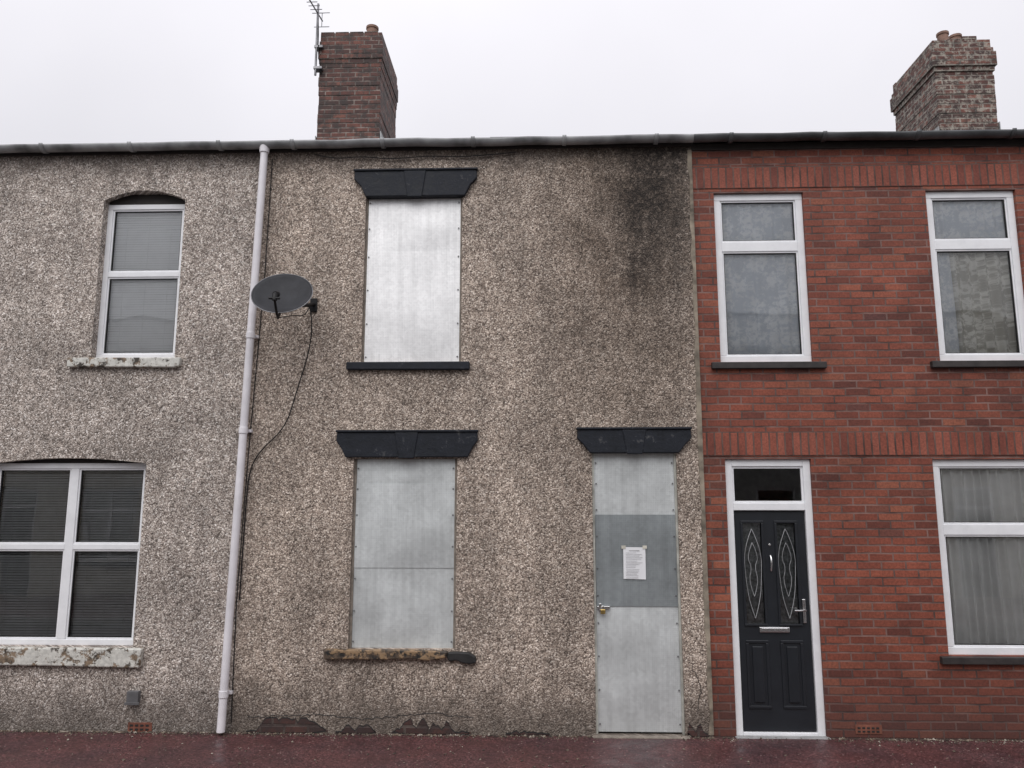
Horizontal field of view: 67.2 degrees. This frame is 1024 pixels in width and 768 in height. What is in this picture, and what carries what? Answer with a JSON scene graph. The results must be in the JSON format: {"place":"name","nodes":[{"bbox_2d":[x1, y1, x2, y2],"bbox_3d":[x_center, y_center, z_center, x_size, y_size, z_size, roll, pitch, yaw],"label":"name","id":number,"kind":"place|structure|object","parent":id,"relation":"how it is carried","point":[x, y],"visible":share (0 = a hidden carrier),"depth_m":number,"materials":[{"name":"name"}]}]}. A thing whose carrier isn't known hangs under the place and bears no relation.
{"place":"outdoors","nodes":[
{"label":"outdoors","id":0,"kind":"place"},
{"bbox_2d":[0,141,257,152],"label":"gutter","id":1,"kind":"object","parent":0,"point":[138,146],"visible":0.97,"depth_m":7.97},
{"bbox_2d":[117,150,179,230],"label":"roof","id":2,"kind":"structure","parent":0,"point":[144,218],"depth_m":13.56,"materials":[{"name":"stone"}]},
{"bbox_2d":[38,140,223,153],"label":"gutter brackets","id":3,"kind":"object","parent":2,"relation":"attached to","point":[219,148],"visible":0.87,"depth_m":7.96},
{"bbox_2d":[0,731,1023,767],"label":"pavement","id":4,"kind":"structure","parent":0,"point":[24,750],"depth_m":6.60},
{"bbox_2d":[0,729,1023,767],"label":"gravel litter","id":5,"kind":"object","parent":4,"relation":"on","point":[353,734],"visible":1,"depth_m":7.05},
{"bbox_2d":[593,735,689,738],"bbox_3d":[1.184,3.284,7.113,0.880,0.111,0.260,0,-9,2],"label":"door step","id":6,"kind":"object","parent":4,"relation":"on","point":[639,737],"depth_m":7.01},
{"bbox_2d":[735,735,830,739],"bbox_3d":[2.466,3.247,7.018,0.850,0.056,0.084,0,-9,2],"label":"threshold","id":7,"kind":"object","parent":4,"relation":"on","point":[777,737],"visible":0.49,"depth_m":7.01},
{"bbox_2d":[0,0,1023,144],"label":"sky","id":8,"kind":"structure","parent":0,"point":[72,71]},
{"bbox_2d":[691,138,1023,143],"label":"roof","id":9,"kind":"structure","parent":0,"point":[846,141],"depth_m":9.19,"materials":[{"name":"stone"}]},
{"bbox_2d":[727,128,1016,142],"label":"gutter brackets","id":10,"kind":"object","parent":9,"relation":"attached to","point":[917,138],"visible":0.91,"depth_m":7.72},
{"bbox_2d":[893,36,976,85],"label":"chimney top bricks","id":11,"kind":"object","parent":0,"point":[968,38],"visible":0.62,"depth_m":11.53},
{"label":"ground","id":12,"kind":"structure","parent":0,"visible":0},
{"bbox_2d":[0,232,179,635],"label":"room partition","id":13,"kind":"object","parent":12,"relation":"on","point":[79,524],"visible":0.11,"depth_m":9.73,"materials":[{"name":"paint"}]},
{"bbox_2d":[0,153,259,732],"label":"front wall","id":14,"kind":"structure","parent":12,"relation":"on","point":[178,428],"depth_m":7.70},
{"bbox_2d":[0,647,143,667],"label":"sill","id":15,"kind":"structure","parent":14,"relation":"attached to","point":[88,657],"depth_m":7.27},
{"bbox_2d":[0,463,145,644],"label":"window frame","id":16,"kind":"object","parent":14,"relation":"attached to","point":[69,546],"visible":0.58,"depth_m":7.57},
{"bbox_2d":[0,472,69,635],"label":"venetian blind","id":17,"kind":"object","parent":16,"relation":"attached to","point":[30,618],"visible":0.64,"depth_m":7.64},
{"bbox_2d":[0,470,143,637],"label":"glazing seals","id":18,"kind":"object","parent":16,"relation":"attached to","point":[77,533],"visible":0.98,"depth_m":7.60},
{"bbox_2d":[0,469,144,638],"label":"sash beads","id":19,"kind":"object","parent":16,"relation":"attached to","point":[75,542],"visible":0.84,"depth_m":7.58,"materials":[{"name":"white plastic"}]},
{"bbox_2d":[70,472,142,635],"bbox_3d":[-3.995,1.681,7.630,0.650,1.619,0.016,0,-9,2],"label":"venetian blind","id":20,"kind":"object","parent":16,"relation":"attached to","point":[88,613],"visible":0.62,"depth_m":7.61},
{"bbox_2d":[0,458,146,462],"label":"arch head","id":21,"kind":"object","parent":14,"relation":"attached to","point":[138,460],"visible":1,"depth_m":7.63},
{"bbox_2d":[6,195,184,462],"bbox_3d":[-4.292,-0.600,7.954,1.796,2.823,0.035,0,-9,2],"label":"arch infill board","id":22,"kind":"object","parent":14,"relation":"attached to","point":[146,199],"visible":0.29,"depth_m":8.12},
{"bbox_2d":[67,357,181,367],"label":"sill","id":23,"kind":"structure","parent":14,"relation":"attached to","point":[151,362],"depth_m":7.71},
{"bbox_2d":[0,149,259,156],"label":"fascia","id":24,"kind":"structure","parent":14,"relation":"attached to","point":[129,153],"depth_m":8.09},
{"bbox_2d":[124,690,140,704],"bbox_3d":[-3.552,2.943,7.222,0.140,0.120,0.054,0,-9,2],"label":"wall vent cowl","id":25,"kind":"object","parent":14,"relation":"attached to","point":[133,697],"depth_m":7.20,"materials":[{"name":"grey plastic"}]},
{"bbox_2d":[128,722,151,731],"bbox_3d":[-3.481,3.211,7.203,0.230,0.085,0.005,0,-9,2],"label":"air brick","id":26,"kind":"object","parent":14,"relation":"attached to","point":[141,723],"visible":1,"depth_m":7.20,"materials":[{"name":"brick"}]},
{"bbox_2d":[96,204,184,357],"bbox_3d":[-3.822,-1.064,8.008,0.860,1.660,0.070,0,-9,2],"label":"window frame","id":27,"kind":"object","parent":14,"relation":"attached to","point":[107,274],"visible":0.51,"depth_m":7.99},
{"bbox_2d":[102,210,183,354],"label":"sash beads","id":28,"kind":"object","parent":27,"relation":"attached to","point":[115,211],"visible":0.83,"depth_m":8.00,"materials":[{"name":"white plastic"}]},
{"bbox_2d":[104,211,182,352],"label":"glazing seals","id":29,"kind":"object","parent":27,"relation":"attached to","point":[133,270],"visible":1,"depth_m":8.01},
{"bbox_2d":[106,214,181,352],"bbox_3d":[-3.818,-1.045,8.036,0.735,1.534,0.004,0,-9,2],"label":"venetian blind","id":30,"kind":"object","parent":27,"relation":"attached to","point":[154,331],"visible":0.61,"depth_m":8.03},
{"bbox_2d":[104,190,185,202],"bbox_3d":[-3.825,-1.963,8.063,0.860,0.104,0.070,0,-9,2],"label":"arch head","id":31,"kind":"object","parent":14,"relation":"attached to","point":[109,196],"visible":1,"depth_m":8.04},
{"bbox_2d":[231,147,713,736],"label":"front wall","id":32,"kind":"structure","parent":12,"relation":"on","point":[577,309],"depth_m":7.56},
{"bbox_2d":[216,144,272,732],"bbox_3d":[-2.615,0.367,7.547,0.243,5.751,0.149,0,-9,2],"label":"drainpipe","id":33,"kind":"object","parent":32,"relation":"attached to","point":[244,431],"visible":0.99,"depth_m":7.47,"materials":[{"name":"white paint"}]},
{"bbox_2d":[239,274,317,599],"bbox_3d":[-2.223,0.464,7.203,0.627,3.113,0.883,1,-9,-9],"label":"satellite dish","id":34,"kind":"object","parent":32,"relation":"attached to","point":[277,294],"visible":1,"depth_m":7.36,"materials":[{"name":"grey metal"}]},
{"bbox_2d":[246,717,325,732],"bbox_3d":[-2.092,3.175,7.164,0.770,0.142,0.001,0,-9,2],"label":"render break edge","id":35,"kind":"object","parent":32,"relation":"attached to","point":[290,719],"visible":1,"depth_m":7.17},
{"bbox_2d":[249,718,327,732],"bbox_3d":[-2.092,3.178,7.162,0.770,0.128,0.001,0,-9,2],"label":"exposed brickwork","id":36,"kind":"object","parent":32,"relation":"attached to","point":[275,725],"visible":1,"depth_m":7.16,"materials":[{"name":"brick"}]},
{"bbox_2d":[335,724,374,733],"bbox_3d":[-1.450,3.198,7.139,0.385,0.088,0.001,0,-9,2],"label":"render break edge","id":37,"kind":"object","parent":32,"relation":"attached to","point":[356,729],"visible":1,"depth_m":7.14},
{"bbox_2d":[336,725,375,733],"bbox_3d":[-1.450,3.202,7.137,0.385,0.074,0.001,0,-9,2],"label":"exposed brickwork","id":38,"kind":"object","parent":32,"relation":"attached to","point":[360,729],"visible":1,"depth_m":7.13,"materials":[{"name":"brick"}]},
{"bbox_2d":[248,713,473,720],"bbox_3d":[-1.407,3.088,7.157,2.119,0.076,0.006,0,-9,2],"label":"render crack","id":39,"kind":"object","parent":32,"relation":"attached to","point":[358,718],"visible":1,"depth_m":7.15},
{"bbox_2d":[324,649,447,660],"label":"sill","id":40,"kind":"structure","parent":32,"relation":"attached to","point":[378,654],"depth_m":7.18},
{"bbox_2d":[349,459,456,648],"bbox_3d":[-1.038,1.617,7.437,1.015,1.785,0.060,0,-9,2],"label":"sheet frame","id":41,"kind":"object","parent":32,"relation":"attached to","point":[352,561],"visible":0.88,"depth_m":7.40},
{"bbox_2d":[352,568,453,647],"bbox_3d":[-1.038,2.122,7.333,0.963,0.753,0.012,0,-9,2],"label":"window board panel","id":42,"kind":"object","parent":41,"relation":"attached to","point":[402,607],"visible":1,"depth_m":7.33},
{"bbox_2d":[354,484,454,567],"bbox_3d":[-1.039,1.368,7.445,0.963,0.800,0.012,0,-9,2],"label":"security sheet","id":43,"kind":"object","parent":41,"relation":"attached to","point":[404,525],"visible":1,"depth_m":7.45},
{"bbox_2d":[357,459,454,483],"bbox_3d":[-1.038,0.864,7.535,0.963,0.255,0.004,0,-9,2],"label":"window board panel","id":44,"kind":"object","parent":41,"relation":"attached to","point":[405,471],"visible":1,"depth_m":7.54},
{"bbox_2d":[336,432,477,457],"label":"lintel","id":45,"kind":"structure","parent":32,"relation":"attached to","point":[383,444],"depth_m":7.49,"materials":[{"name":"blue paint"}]},
{"bbox_2d":[395,432,417,457],"bbox_3d":[-1.029,0.596,7.487,0.228,0.253,0.015,0,-9,2],"label":"lintel keystone","id":46,"kind":"object","parent":45,"relation":"attached to","point":[406,443],"visible":1,"depth_m":7.48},
{"bbox_2d":[336,430,478,431],"bbox_3d":[-1.026,0.461,7.526,1.398,0.022,0.060,0,-9,2],"label":"lintel top ledge","id":47,"kind":"object","parent":45,"relation":"attached to","point":[407,430],"visible":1,"depth_m":7.50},
{"bbox_2d":[346,361,469,369],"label":"sill","id":48,"kind":"structure","parent":32,"relation":"attached to","point":[449,365],"depth_m":7.60,"materials":[{"name":"blue paint"}]},
{"bbox_2d":[364,251,459,361],"bbox_3d":[-1.006,-0.786,7.782,0.954,1.158,0.011,0,-9,2],"label":"window board panel","id":49,"kind":"object","parent":32,"relation":"attached to","point":[412,306],"visible":0.97,"depth_m":7.78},
{"bbox_2d":[362,198,462,361],"bbox_3d":[-1.005,-1.062,7.855,1.000,1.730,0.060,0,-9,2],"label":"sheet frame","id":50,"kind":"object","parent":32,"relation":"attached to","point":[365,270],"visible":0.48,"depth_m":7.83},
{"bbox_2d":[367,198,460,251],"bbox_3d":[-1.006,-1.630,7.920,0.954,0.581,0.012,0,-9,2],"label":"security sheet upper top","id":51,"kind":"object","parent":32,"relation":"attached to","point":[414,225],"visible":1,"depth_m":7.92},
{"bbox_2d":[314,152,515,158],"bbox_3d":[-1.009,-2.365,7.968,2.102,0.070,0.010,0,-9,2],"label":"loose cable","id":52,"kind":"object","parent":32,"relation":"attached to","point":[415,157],"visible":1,"depth_m":7.96,"materials":[{"name":"black plastic"}]},
{"bbox_2d":[354,170,476,199],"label":"lintel","id":53,"kind":"structure","parent":32,"relation":"attached to","point":[438,184],"depth_m":7.91,"materials":[{"name":"blue paint"}]},
{"bbox_2d":[404,170,425,196],"bbox_3d":[-0.999,-2.057,7.902,0.228,0.283,0.015,0,-9,2],"label":"lintel keystone","id":54,"kind":"object","parent":53,"relation":"attached to","point":[414,181],"visible":1,"depth_m":7.90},
{"bbox_2d":[353,167,477,171],"bbox_3d":[-0.993,-2.207,7.943,1.283,0.022,0.060,0,-9,2],"label":"lintel top ledge","id":55,"kind":"object","parent":53,"relation":"attached to","point":[416,169],"visible":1,"depth_m":7.91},
{"bbox_2d":[391,718,468,734],"bbox_3d":[-0.747,3.165,7.122,0.740,0.148,0.001,0,-9,2],"label":"render break edge","id":56,"kind":"object","parent":32,"relation":"attached to","point":[428,728],"visible":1,"depth_m":7.12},
{"bbox_2d":[391,719,470,734],"bbox_3d":[-0.748,3.168,7.119,0.740,0.134,0.001,0,-9,2],"label":"exposed brickwork","id":57,"kind":"object","parent":32,"relation":"attached to","point":[408,727],"visible":1,"depth_m":7.12,"materials":[{"name":"brick"}]},
{"bbox_2d":[447,651,475,663],"bbox_3d":[-0.472,2.559,7.207,0.276,0.110,0.085,0,-9,2],"label":"window sill","id":58,"kind":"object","parent":32,"relation":"attached to","point":[465,657],"visible":1,"depth_m":7.17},
{"bbox_2d":[269,143,690,152],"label":"fascia","id":59,"kind":"structure","parent":32,"relation":"attached to","point":[487,147],"depth_m":7.97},
{"bbox_2d":[360,143,641,147],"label":"roof","id":60,"kind":"structure","parent":32,"relation":"on","point":[424,146],"depth_m":9.09,"materials":[{"name":"stone"}]},
{"bbox_2d":[317,32,397,139],"bbox_3d":[-2.454,-4.135,12.323,0.994,2.384,1.344,0,-9,2],"label":"chimney stack","id":61,"kind":"object","parent":60,"relation":"on","point":[358,89],"visible":0.62,"depth_m":11.75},
{"bbox_2d":[307,0,329,75],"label":"tv antenna","id":62,"kind":"object","parent":61,"relation":"attached to","point":[317,47],"visible":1,"depth_m":11.77,"materials":[{"name":"metal"}]},
{"bbox_2d":[290,133,658,149],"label":"gutter brackets","id":63,"kind":"object","parent":60,"relation":"attached to","point":[656,140],"visible":0.96,"depth_m":7.85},
{"bbox_2d":[256,134,693,148],"bbox_3d":[-0.393,-2.474,7.894,4.465,0.071,0.120,0,-9,2],"label":"gutter","id":64,"kind":"object","parent":60,"relation":"attached to","point":[483,141],"visible":0.99,"depth_m":7.85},
{"bbox_2d":[506,731,546,734],"bbox_3d":[0.143,3.214,7.083,0.405,0.033,0.001,0,-9,2],"label":"exposed brickwork","id":65,"kind":"object","parent":32,"relation":"attached to","point":[517,733],"visible":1,"depth_m":7.08,"materials":[{"name":"brick"}]},
{"bbox_2d":[506,730,549,735],"bbox_3d":[0.143,3.210,7.085,0.405,0.047,0.001,0,-9,2],"label":"render break edge","id":66,"kind":"object","parent":32,"relation":"attached to","point":[530,732],"visible":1,"depth_m":7.08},
{"bbox_2d":[577,429,690,452],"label":"lintel","id":67,"kind":"structure","parent":32,"relation":"attached to","point":[655,441],"depth_m":7.42,"materials":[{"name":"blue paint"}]},
{"bbox_2d":[622,430,645,453],"bbox_3d":[1.180,0.557,7.421,0.227,0.236,0.015,0,-9,2],"label":"lintel keystone","id":68,"kind":"object","parent":67,"relation":"attached to","point":[634,440],"visible":1,"depth_m":7.42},
{"bbox_2d":[576,427,691,429],"bbox_3d":[1.181,0.430,7.459,1.113,0.022,0.060,0,-9,2],"label":"lintel top ledge","id":69,"kind":"object","parent":67,"relation":"attached to","point":[592,428],"visible":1,"depth_m":7.43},
{"bbox_2d":[592,453,684,734],"bbox_3d":[1.181,1.948,7.307,0.815,2.588,0.070,0,-9,2],"label":"door frame","id":70,"kind":"object","parent":32,"relation":"attached to","point":[679,601],"visible":0.83,"depth_m":7.26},
{"bbox_2d":[594,453,674,514],"bbox_3d":[1.180,0.968,7.444,0.769,0.601,0.005,0,-9,2],"label":"security door top","id":71,"kind":"structure","parent":70,"relation":"attached to","point":[634,484],"depth_m":7.45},
{"bbox_2d":[595,515,677,606],"bbox_3d":[1.182,1.676,7.327,0.766,0.855,0.004,0,-9,2],"label":"security door","id":72,"kind":"structure","parent":70,"relation":"attached to","point":[657,586],"depth_m":7.33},
{"bbox_2d":[621,545,646,578],"bbox_3d":[1.162,1.694,7.311,0.240,0.315,0.008,0,-9,2],"label":"paper notice","id":73,"kind":"object","parent":72,"relation":"attached to","point":[634,562],"visible":1,"depth_m":7.31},
{"bbox_2d":[596,605,681,731],"bbox_3d":[1.180,2.645,7.180,0.769,1.135,0.008,0,-9,2],"label":"security door bottom","id":74,"kind":"structure","parent":70,"relation":"attached to","point":[638,673],"depth_m":7.18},
{"bbox_2d":[687,725,708,736],"bbox_3d":[1.703,3.168,7.039,0.204,0.110,0.001,0,-9,2],"label":"exposed brickwork","id":75,"kind":"object","parent":32,"relation":"attached to","point":[697,733],"visible":1,"depth_m":7.04,"materials":[{"name":"brick"}]},
{"bbox_2d":[687,150,713,734],"bbox_3d":[1.819,0.403,7.484,0.052,5.681,0.038,0,-9,2],"label":"render edge bead","id":76,"kind":"object","parent":32,"relation":"attached to","point":[702,491],"visible":1,"depth_m":7.42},
{"bbox_2d":[733,469,802,691],"bbox_3d":[4.240,0.791,9.611,4.586,5.810,0.100,0,-9,2],"label":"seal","id":77,"kind":"object","parent":12,"relation":"on","point":[766,484],"depth_m":9.52,"materials":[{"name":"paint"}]},
{"bbox_2d":[692,146,1023,739],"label":"front wall","id":78,"kind":"structure","parent":12,"relation":"on","point":[875,347],"depth_m":7.44,"materials":[{"name":"red brick"}]},
{"bbox_2d":[714,194,811,361],"bbox_3d":[2.509,-1.072,7.777,0.900,1.755,0.070,0,-9,2],"label":"window frame","id":79,"kind":"object","parent":78,"relation":"attached to","point":[798,246],"visible":0.74,"depth_m":7.78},
{"bbox_2d":[722,204,799,353],"bbox_3d":[2.511,-1.060,7.802,0.803,1.652,0.023,0,-9,2],"label":"curtain","id":80,"kind":"object","parent":79,"relation":"hanging from","point":[761,305],"visible":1,"depth_m":7.79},
{"bbox_2d":[721,202,801,354],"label":"glazing seals","id":81,"kind":"object","parent":79,"relation":"attached to","point":[768,254],"visible":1,"depth_m":7.81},
{"bbox_2d":[720,201,803,355],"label":"sash beads","id":82,"kind":"object","parent":79,"relation":"attached to","point":[796,252],"visible":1,"depth_m":7.79,"materials":[{"name":"white plastic"}]},
{"bbox_2d":[711,361,826,368],"bbox_3d":[2.517,-0.180,7.559,1.110,0.065,0.084,0,-9,2],"label":"window sill","id":83,"kind":"structure","parent":78,"relation":"attached to","point":[775,365],"depth_m":7.52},
{"bbox_2d":[725,459,825,735],"bbox_3d":[2.469,1.995,7.293,0.820,2.555,0.070,0,-9,2],"label":"door frame","id":84,"kind":"object","parent":78,"relation":"attached to","point":[806,506],"visible":0.78,"depth_m":7.28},
{"bbox_2d":[743,523,764,622],"bbox_3d":[2.300,1.802,7.367,0.220,0.980,0.005,0,-9,2],"label":"obscure backing","id":85,"kind":"object","parent":84,"relation":"attached to","point":[753,556],"visible":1,"depth_m":7.36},
{"bbox_2d":[732,466,803,502],"bbox_3d":[2.469,0.974,7.451,0.680,0.350,0.035,0,-9,2],"label":"fanlight bead","id":86,"kind":"object","parent":84,"relation":"attached to","point":[783,467],"visible":1,"depth_m":7.44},
{"bbox_2d":[734,511,815,730],"bbox_3d":[2.469,2.214,7.269,0.664,1.999,0.040,0,-9,2],"label":"door","id":87,"kind":"structure","parent":84,"relation":"attached to","point":[777,717],"depth_m":7.22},
{"bbox_2d":[740,521,767,625],"bbox_3d":[2.298,1.793,7.314,0.216,0.976,0.012,0,-9,2],"label":"door glass moulding","id":88,"kind":"object","parent":87,"relation":"attached to","point":[743,573],"depth_m":7.31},
{"bbox_2d":[752,646,765,701],"bbox_3d":[2.298,2.702,7.170,0.100,0.500,0.014,0,-9,2],"label":"door panel","id":89,"kind":"structure","parent":87,"relation":"attached to","point":[758,675],"depth_m":7.16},
{"bbox_2d":[746,640,771,708],"bbox_3d":[2.298,2.702,7.172,0.210,0.610,0.010,0,-9,2],"label":"door panel moulding","id":90,"kind":"object","parent":87,"relation":"attached to","point":[751,706],"depth_m":7.17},
{"bbox_2d":[762,628,787,631],"bbox_3d":[2.463,2.304,7.215,0.240,0.030,0.006,0,-9,2],"label":"letterbox flap","id":91,"kind":"object","parent":87,"relation":"attached to","point":[775,629],"visible":1,"depth_m":7.21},
{"bbox_2d":[774,521,802,625],"bbox_3d":[2.618,1.792,7.303,0.216,0.976,0.012,0,-9,2],"label":"door glass moulding","id":92,"kind":"object","parent":87,"relation":"attached to","point":[777,570],"depth_m":7.30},
{"bbox_2d":[787,646,799,702],"bbox_3d":[2.618,2.700,7.160,0.100,0.500,0.014,0,-9,2],"label":"door panel","id":93,"kind":"structure","parent":87,"relation":"attached to","point":[793,674],"depth_m":7.15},
{"bbox_2d":[780,640,806,708],"bbox_3d":[2.618,2.701,7.162,0.210,0.610,0.010,0,-9,2],"label":"door panel moulding","id":94,"kind":"object","parent":87,"relation":"attached to","point":[803,674],"depth_m":7.16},
{"bbox_2d":[802,599,806,622],"bbox_3d":[2.750,2.137,7.245,0.030,0.220,0.012,0,-9,2],"label":"door handle plate","id":95,"kind":"object","parent":87,"relation":"attached to","point":[804,613],"depth_m":7.24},
{"bbox_2d":[776,523,798,623],"bbox_3d":[2.620,1.800,7.357,0.220,0.980,0.005,0,-9,2],"label":"obscure backing","id":96,"kind":"object","parent":84,"relation":"attached to","point":[787,559],"visible":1,"depth_m":7.35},
{"bbox_2d":[785,529,795,617],"bbox_3d":[2.659,1.799,7.319,0.086,0.832,0.006,0,-9,2],"label":"leaded pattern","id":97,"kind":"object","parent":84,"relation":"attached to","point":[795,572],"visible":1,"depth_m":7.32},
{"bbox_2d":[691,139,1023,150],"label":"fascia","id":98,"kind":"structure","parent":78,"relation":"attached to","point":[859,144],"depth_m":7.87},
{"bbox_2d":[693,129,1023,142],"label":"gutter","id":99,"kind":"object","parent":98,"relation":"attached to","point":[862,135],"visible":0.99,"depth_m":7.73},
{"bbox_2d":[692,163,1023,188],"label":"soldier course","id":100,"kind":"object","parent":78,"relation":"attached to","point":[862,175],"visible":1,"depth_m":7.83,"materials":[{"name":"brick"}]},
{"bbox_2d":[702,431,1023,455],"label":"soldier course","id":101,"kind":"object","parent":78,"relation":"attached to","point":[800,443],"visible":1,"depth_m":7.41,"materials":[{"name":"brick"}]},
{"bbox_2d":[855,725,881,733],"bbox_3d":[3.251,3.149,7.018,0.240,0.080,0.005,0,-9,2],"label":"air brick","id":102,"kind":"object","parent":78,"relation":"attached to","point":[866,729],"visible":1,"depth_m":7.02,"materials":[{"name":"brick"}]},
{"bbox_2d":[925,191,1023,360],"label":"window frame","id":103,"kind":"object","parent":78,"relation":"attached to","point":[1011,243],"visible":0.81,"depth_m":7.72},
{"bbox_2d":[937,253,959,352],"bbox_3d":[4.335,-0.829,7.721,0.214,1.172,0.014,0,-9,2],"label":"curtain","id":104,"kind":"object","parent":103,"relation":"hanging from","point":[949,316],"visible":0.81,"depth_m":7.71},
{"bbox_2d":[933,201,1005,237],"bbox_3d":[4.628,-1.623,7.823,0.800,0.532,0.024,0,-9,2],"label":"curtain","id":105,"kind":"object","parent":103,"relation":"hanging from","point":[980,219],"visible":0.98,"depth_m":7.83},
{"bbox_2d":[932,200,1019,352],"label":"glazing seals","id":106,"kind":"object","parent":103,"relation":"attached to","point":[1011,283],"visible":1,"depth_m":7.73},
{"bbox_2d":[931,198,1021,354],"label":"sash beads","id":107,"kind":"object","parent":103,"relation":"attached to","point":[1004,199],"visible":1,"depth_m":7.72,"materials":[{"name":"white plastic"}]},
{"bbox_2d":[949,252,1016,352],"bbox_3d":[4.710,-0.830,7.719,0.646,1.172,0.048,0,-9,2],"label":"curtain","id":108,"kind":"object","parent":103,"relation":"hanging from","point":[983,302],"visible":0.89,"depth_m":7.71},
{"bbox_2d":[930,360,1023,367],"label":"window sill","id":109,"kind":"structure","parent":78,"relation":"attached to","point":[984,364],"depth_m":7.46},
{"bbox_2d":[932,459,1023,654],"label":"window frame","id":110,"kind":"object","parent":78,"relation":"attached to","point":[980,529],"visible":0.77,"depth_m":7.30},
{"bbox_2d":[938,467,1023,646],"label":"sash beads","id":111,"kind":"object","parent":110,"relation":"attached to","point":[973,536],"visible":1,"depth_m":7.29,"materials":[{"name":"white plastic"}]},
{"bbox_2d":[939,468,1023,644],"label":"glazing seals","id":112,"kind":"object","parent":110,"relation":"attached to","point":[975,522],"visible":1,"depth_m":7.32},
{"bbox_2d":[940,469,1023,643],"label":"curtain","id":113,"kind":"object","parent":110,"relation":"hanging from","point":[986,577],"visible":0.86,"depth_m":7.33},
{"bbox_2d":[940,656,1023,664],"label":"window sill","id":114,"kind":"structure","parent":78,"relation":"attached to","point":[980,660],"depth_m":7.04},
{"bbox_3d":[8.868,-2.809,11.796,4.497,1.800,8.140,0,-9,2],"label":"roof","id":115,"kind":"object","parent":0,"visible":0},
{"bbox_2d":[890,39,998,130],"bbox_3d":[6.741,-4.028,12.006,0.940,2.074,1.390,0,-9,2],"label":"chimney stack","id":116,"kind":"object","parent":115,"relation":"on","point":[946,84],"visible":0.58,"depth_m":11.44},
{"bbox_2d":[937,33,948,39],"bbox_3d":[6.635,-5.236,11.844,0.180,0.260,0.180,0,-9,2],"label":"chimney pot","id":117,"kind":"object","parent":116,"relation":"on","point":[943,36],"visible":0.41,"depth_m":11.79,"materials":[{"name":"ceramic"}]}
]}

